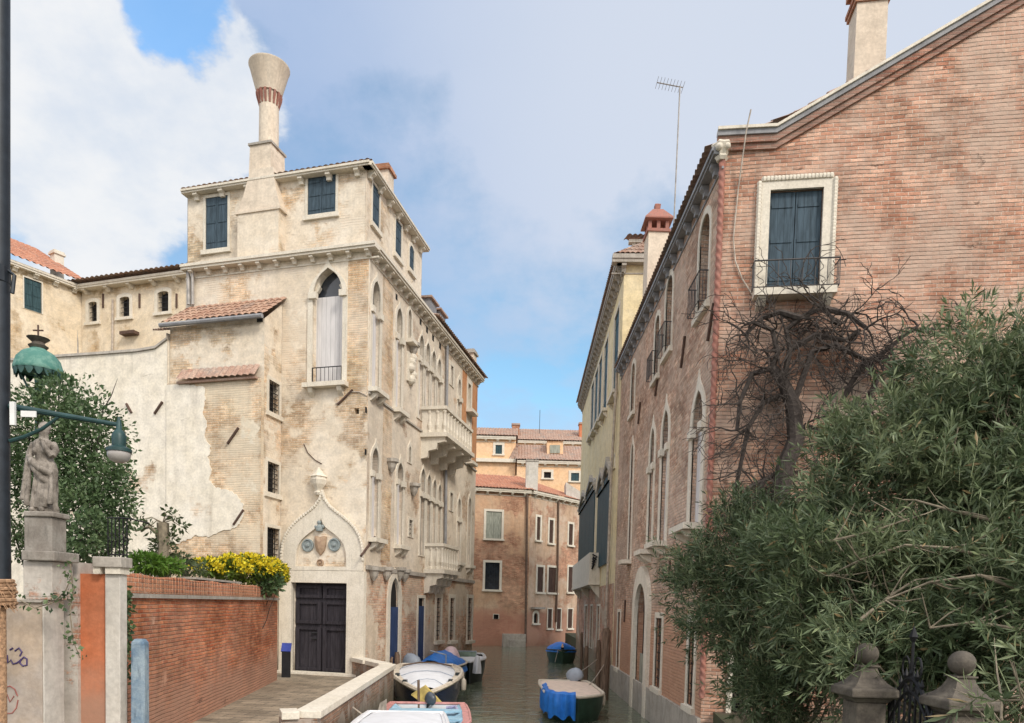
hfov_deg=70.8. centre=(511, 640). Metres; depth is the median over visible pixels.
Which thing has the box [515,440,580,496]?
apricot house
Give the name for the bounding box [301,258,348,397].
window
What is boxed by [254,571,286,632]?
leafy plant
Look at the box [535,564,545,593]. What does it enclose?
window
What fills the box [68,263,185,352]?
church wing
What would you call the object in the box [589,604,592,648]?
window
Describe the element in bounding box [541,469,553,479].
window
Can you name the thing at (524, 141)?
sky
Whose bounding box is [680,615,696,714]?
window
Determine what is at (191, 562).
garden plant
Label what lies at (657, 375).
window
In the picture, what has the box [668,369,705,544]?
window
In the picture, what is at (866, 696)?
gate pier
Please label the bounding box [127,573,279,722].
brick wall
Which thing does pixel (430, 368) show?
window
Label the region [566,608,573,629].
window
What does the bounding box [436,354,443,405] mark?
window
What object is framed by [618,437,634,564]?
window
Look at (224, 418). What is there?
lean to
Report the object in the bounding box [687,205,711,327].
window
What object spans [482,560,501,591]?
window
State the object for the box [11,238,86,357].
church house
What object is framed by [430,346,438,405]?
window
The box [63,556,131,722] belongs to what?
gate wall
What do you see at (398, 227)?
window
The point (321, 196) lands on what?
window
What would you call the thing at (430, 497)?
window
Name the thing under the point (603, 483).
window
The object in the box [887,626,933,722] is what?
iron gate
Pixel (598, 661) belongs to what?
mooring pole
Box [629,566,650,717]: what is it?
window
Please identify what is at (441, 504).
window
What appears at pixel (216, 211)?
window
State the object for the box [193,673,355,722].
path
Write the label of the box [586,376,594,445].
window
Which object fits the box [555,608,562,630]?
window
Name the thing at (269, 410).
window
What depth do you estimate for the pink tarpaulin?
28.04 m
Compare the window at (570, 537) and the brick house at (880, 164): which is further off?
the window at (570, 537)
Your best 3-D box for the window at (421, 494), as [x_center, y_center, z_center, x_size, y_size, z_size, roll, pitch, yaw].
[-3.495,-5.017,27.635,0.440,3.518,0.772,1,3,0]
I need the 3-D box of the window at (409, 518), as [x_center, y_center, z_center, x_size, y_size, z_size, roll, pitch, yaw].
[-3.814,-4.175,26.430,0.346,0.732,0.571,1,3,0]
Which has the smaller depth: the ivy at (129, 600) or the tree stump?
the ivy at (129, 600)
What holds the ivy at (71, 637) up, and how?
attached to the gate wall at (95, 685)
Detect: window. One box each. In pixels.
[22,275,42,313]
[84,298,100,325]
[115,293,133,320]
[153,287,172,315]
[200,192,230,255]
[264,457,282,499]
[264,523,280,559]
[266,374,282,421]
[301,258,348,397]
[302,174,339,221]
[368,272,389,406]
[368,438,387,551]
[370,180,382,237]
[393,214,403,266]
[393,299,409,424]
[393,454,410,556]
[406,305,419,347]
[407,242,416,279]
[407,440,412,464]
[407,516,413,537]
[416,330,426,420]
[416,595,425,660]
[418,464,427,556]
[424,338,432,405]
[425,470,433,555]
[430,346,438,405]
[431,475,438,542]
[434,594,444,644]
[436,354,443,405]
[437,481,443,542]
[447,594,457,643]
[449,360,454,388]
[449,489,453,511]
[456,372,462,418]
[456,492,465,570]
[466,377,477,416]
[466,422,477,466]
[466,492,475,573]
[466,594,474,643]
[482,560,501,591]
[483,509,503,540]
[492,442,504,455]
[532,610,540,624]
[534,514,542,541]
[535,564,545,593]
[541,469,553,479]
[546,565,558,594]
[546,608,553,629]
[547,517,555,544]
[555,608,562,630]
[566,565,574,593]
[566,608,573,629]
[567,521,574,546]
[568,470,580,482]
[577,475,596,560]
[584,604,587,647]
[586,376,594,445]
[589,362,598,441]
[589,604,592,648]
[593,350,602,434]
[595,457,612,567]
[595,604,599,646]
[598,331,609,425]
[607,299,620,410]
[613,609,620,672]
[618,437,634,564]
[627,358,635,421]
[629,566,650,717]
[634,415,655,563]
[644,394,670,557]
[646,309,660,387]
[649,612,663,695]
[656,269,674,364]
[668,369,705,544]
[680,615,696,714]
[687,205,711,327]
[725,648,752,712]
[750,172,845,311]
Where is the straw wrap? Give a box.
[0,579,18,612]
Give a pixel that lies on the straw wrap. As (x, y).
(8, 592)
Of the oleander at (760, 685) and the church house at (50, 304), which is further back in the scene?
the church house at (50, 304)
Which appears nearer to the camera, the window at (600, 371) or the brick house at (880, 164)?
the brick house at (880, 164)
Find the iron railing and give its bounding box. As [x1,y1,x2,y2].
[106,517,149,557]
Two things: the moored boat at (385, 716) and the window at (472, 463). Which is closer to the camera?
the moored boat at (385, 716)
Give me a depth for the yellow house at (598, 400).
34.33 m
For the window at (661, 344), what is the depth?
19.89 m
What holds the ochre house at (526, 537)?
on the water
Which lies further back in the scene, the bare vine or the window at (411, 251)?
the window at (411, 251)
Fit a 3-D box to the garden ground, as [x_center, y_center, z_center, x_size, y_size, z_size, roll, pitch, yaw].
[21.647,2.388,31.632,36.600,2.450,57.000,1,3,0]
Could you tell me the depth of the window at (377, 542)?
23.22 m
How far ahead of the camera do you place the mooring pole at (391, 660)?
24.18 m
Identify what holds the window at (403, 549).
in the palace
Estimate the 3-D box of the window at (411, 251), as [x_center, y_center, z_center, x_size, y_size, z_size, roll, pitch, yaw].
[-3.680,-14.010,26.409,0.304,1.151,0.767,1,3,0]
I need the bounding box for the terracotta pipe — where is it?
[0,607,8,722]
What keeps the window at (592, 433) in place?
in the yellow house at (598, 400)
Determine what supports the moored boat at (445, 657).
on the water
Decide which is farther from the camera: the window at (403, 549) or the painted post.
the window at (403, 549)
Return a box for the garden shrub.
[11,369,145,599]
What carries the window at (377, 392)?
in the palace
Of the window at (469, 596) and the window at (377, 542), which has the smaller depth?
the window at (377, 542)
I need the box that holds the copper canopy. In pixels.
[12,325,62,429]
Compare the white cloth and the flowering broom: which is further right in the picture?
the white cloth
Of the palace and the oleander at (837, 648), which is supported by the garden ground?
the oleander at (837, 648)
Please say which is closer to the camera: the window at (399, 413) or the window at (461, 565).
the window at (399, 413)
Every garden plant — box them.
[128,548,187,577]
[145,532,209,577]
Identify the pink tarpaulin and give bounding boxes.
[445,646,459,657]
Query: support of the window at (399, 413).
in the palace
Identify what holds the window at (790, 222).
in the brick house at (880, 164)
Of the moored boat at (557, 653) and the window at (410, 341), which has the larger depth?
the moored boat at (557, 653)
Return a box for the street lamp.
[0,0,131,606]
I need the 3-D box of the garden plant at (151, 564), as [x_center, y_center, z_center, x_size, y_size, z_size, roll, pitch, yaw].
[-6.330,-0.045,12.934,1.022,3.231,1.405,1,3,0]
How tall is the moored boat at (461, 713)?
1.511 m
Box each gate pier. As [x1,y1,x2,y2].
[831,643,899,722]
[919,651,999,722]
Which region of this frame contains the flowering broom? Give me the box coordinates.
[188,551,291,605]
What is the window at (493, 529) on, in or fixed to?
in the ochre house at (526, 537)
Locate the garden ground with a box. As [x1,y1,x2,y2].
[565,633,896,722]
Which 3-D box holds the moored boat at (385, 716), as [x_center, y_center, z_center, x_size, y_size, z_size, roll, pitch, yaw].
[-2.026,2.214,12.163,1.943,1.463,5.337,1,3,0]
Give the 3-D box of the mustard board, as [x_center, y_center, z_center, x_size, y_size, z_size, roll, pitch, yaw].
[-2.242,1.477,19.077,0.853,0.625,0.135,2,3,6]
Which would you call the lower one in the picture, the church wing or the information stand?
the information stand
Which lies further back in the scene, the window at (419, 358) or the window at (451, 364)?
the window at (451, 364)
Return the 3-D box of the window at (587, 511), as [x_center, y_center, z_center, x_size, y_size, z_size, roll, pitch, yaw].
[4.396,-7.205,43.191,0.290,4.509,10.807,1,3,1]
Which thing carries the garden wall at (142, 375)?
on the land
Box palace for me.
[180,53,487,676]
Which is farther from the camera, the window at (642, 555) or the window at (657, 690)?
the window at (642, 555)
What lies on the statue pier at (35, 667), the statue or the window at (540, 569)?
the statue
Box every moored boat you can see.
[351,710,449,722]
[352,691,471,722]
[394,662,465,701]
[402,650,467,687]
[457,650,486,683]
[538,659,605,722]
[546,642,576,663]
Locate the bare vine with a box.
[681,239,984,552]
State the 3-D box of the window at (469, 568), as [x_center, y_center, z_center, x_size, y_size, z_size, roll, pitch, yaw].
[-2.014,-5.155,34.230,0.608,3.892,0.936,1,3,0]
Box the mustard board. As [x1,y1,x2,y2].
[411,685,441,701]
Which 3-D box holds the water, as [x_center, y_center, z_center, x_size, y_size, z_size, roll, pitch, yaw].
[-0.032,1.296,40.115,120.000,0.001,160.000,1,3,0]
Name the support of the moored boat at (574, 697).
on the water
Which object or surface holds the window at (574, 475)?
in the apricot house at (559, 465)
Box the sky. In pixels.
[11,0,985,429]
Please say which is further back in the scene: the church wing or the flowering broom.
the church wing
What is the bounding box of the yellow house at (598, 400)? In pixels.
[572,233,644,686]
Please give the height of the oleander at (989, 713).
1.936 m
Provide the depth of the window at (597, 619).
35.77 m
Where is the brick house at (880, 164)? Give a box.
[610,0,1023,722]
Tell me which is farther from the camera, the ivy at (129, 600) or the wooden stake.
the wooden stake
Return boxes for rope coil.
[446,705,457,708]
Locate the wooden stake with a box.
[417,680,419,707]
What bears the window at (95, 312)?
in the church wing
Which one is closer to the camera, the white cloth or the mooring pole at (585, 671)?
the white cloth
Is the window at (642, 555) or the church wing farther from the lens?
the church wing
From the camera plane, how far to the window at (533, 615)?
58.85 m
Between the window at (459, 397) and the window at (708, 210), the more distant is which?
the window at (459, 397)
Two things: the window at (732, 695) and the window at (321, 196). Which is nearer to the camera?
the window at (732, 695)
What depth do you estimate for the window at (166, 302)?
35.63 m
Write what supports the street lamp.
on the path
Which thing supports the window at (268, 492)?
in the lean to
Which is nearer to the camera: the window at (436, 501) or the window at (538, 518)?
the window at (436, 501)
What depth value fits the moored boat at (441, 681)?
21.91 m
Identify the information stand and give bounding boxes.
[281,643,291,676]
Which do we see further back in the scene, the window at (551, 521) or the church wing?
the window at (551, 521)
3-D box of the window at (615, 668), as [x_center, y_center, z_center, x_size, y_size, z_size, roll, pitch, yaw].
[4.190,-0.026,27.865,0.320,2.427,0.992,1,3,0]
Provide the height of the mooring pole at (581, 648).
3.246 m
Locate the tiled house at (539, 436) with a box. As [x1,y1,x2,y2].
[512,420,581,475]
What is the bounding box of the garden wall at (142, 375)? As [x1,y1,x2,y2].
[11,327,169,599]
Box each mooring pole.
[389,657,393,699]
[394,652,399,696]
[580,632,582,669]
[583,646,588,680]
[595,640,600,687]
[600,627,610,700]
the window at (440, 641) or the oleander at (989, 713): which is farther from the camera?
the window at (440, 641)
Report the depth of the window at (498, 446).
73.66 m
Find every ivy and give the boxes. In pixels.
[18,565,72,613]
[60,556,86,659]
[127,585,137,684]
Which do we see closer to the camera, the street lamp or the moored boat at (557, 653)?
the street lamp
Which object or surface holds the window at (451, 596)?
in the palace
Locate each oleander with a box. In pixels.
[645,456,886,722]
[725,279,1023,722]
[772,576,929,703]
[924,614,1023,722]
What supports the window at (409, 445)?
in the palace
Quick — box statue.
[20,421,59,512]
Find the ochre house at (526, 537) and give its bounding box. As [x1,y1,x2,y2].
[472,459,579,646]
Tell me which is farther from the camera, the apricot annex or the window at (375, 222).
the apricot annex
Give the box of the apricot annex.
[476,427,517,475]
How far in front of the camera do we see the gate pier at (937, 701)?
6.03 m
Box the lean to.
[158,296,285,669]
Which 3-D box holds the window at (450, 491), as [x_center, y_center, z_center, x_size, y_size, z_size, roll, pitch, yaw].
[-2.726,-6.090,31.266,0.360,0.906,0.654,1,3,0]
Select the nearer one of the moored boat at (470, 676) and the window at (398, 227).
the window at (398, 227)
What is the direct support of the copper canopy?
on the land
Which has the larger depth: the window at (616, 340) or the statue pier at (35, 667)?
the window at (616, 340)
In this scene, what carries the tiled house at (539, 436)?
on the ground
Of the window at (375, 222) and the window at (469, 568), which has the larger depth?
the window at (469, 568)
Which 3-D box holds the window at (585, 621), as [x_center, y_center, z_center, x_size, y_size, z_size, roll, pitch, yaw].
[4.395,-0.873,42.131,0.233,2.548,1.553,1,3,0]
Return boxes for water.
[393,645,649,722]
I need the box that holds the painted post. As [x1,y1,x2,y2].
[131,639,148,722]
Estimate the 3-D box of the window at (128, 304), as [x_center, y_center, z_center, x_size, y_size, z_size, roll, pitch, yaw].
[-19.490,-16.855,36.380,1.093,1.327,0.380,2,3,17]
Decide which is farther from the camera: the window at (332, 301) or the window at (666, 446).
the window at (332, 301)
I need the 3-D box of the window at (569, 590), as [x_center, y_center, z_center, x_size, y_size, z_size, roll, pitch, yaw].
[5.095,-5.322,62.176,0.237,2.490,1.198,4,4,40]
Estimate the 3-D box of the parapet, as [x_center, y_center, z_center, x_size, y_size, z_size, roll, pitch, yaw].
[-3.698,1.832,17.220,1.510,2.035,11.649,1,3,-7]
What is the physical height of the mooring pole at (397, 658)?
2.778 m
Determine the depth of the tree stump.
13.45 m
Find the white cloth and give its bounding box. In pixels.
[472,655,480,673]
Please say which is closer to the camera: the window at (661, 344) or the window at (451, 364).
the window at (661, 344)
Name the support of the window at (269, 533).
in the lean to
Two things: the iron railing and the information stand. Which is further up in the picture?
the iron railing
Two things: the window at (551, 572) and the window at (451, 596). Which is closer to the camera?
the window at (451, 596)
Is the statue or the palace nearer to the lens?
the statue
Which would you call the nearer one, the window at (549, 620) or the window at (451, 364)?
the window at (451, 364)
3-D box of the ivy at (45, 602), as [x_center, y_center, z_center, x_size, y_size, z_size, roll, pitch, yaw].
[-5.790,-0.641,8.910,0.718,0.622,0.131,2,3,3]
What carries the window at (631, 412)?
in the brick house at (880, 164)
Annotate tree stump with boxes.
[132,504,191,576]
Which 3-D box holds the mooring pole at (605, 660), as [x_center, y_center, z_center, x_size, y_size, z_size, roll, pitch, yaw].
[3.294,1.407,25.630,0.335,3.795,0.320,1,3,0]
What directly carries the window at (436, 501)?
in the palace
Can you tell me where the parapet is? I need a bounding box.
[279,657,395,722]
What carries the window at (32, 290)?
in the church house at (50, 304)
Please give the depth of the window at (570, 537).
61.88 m
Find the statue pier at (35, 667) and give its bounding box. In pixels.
[6,511,78,722]
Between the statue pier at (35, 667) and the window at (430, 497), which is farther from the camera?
the window at (430, 497)

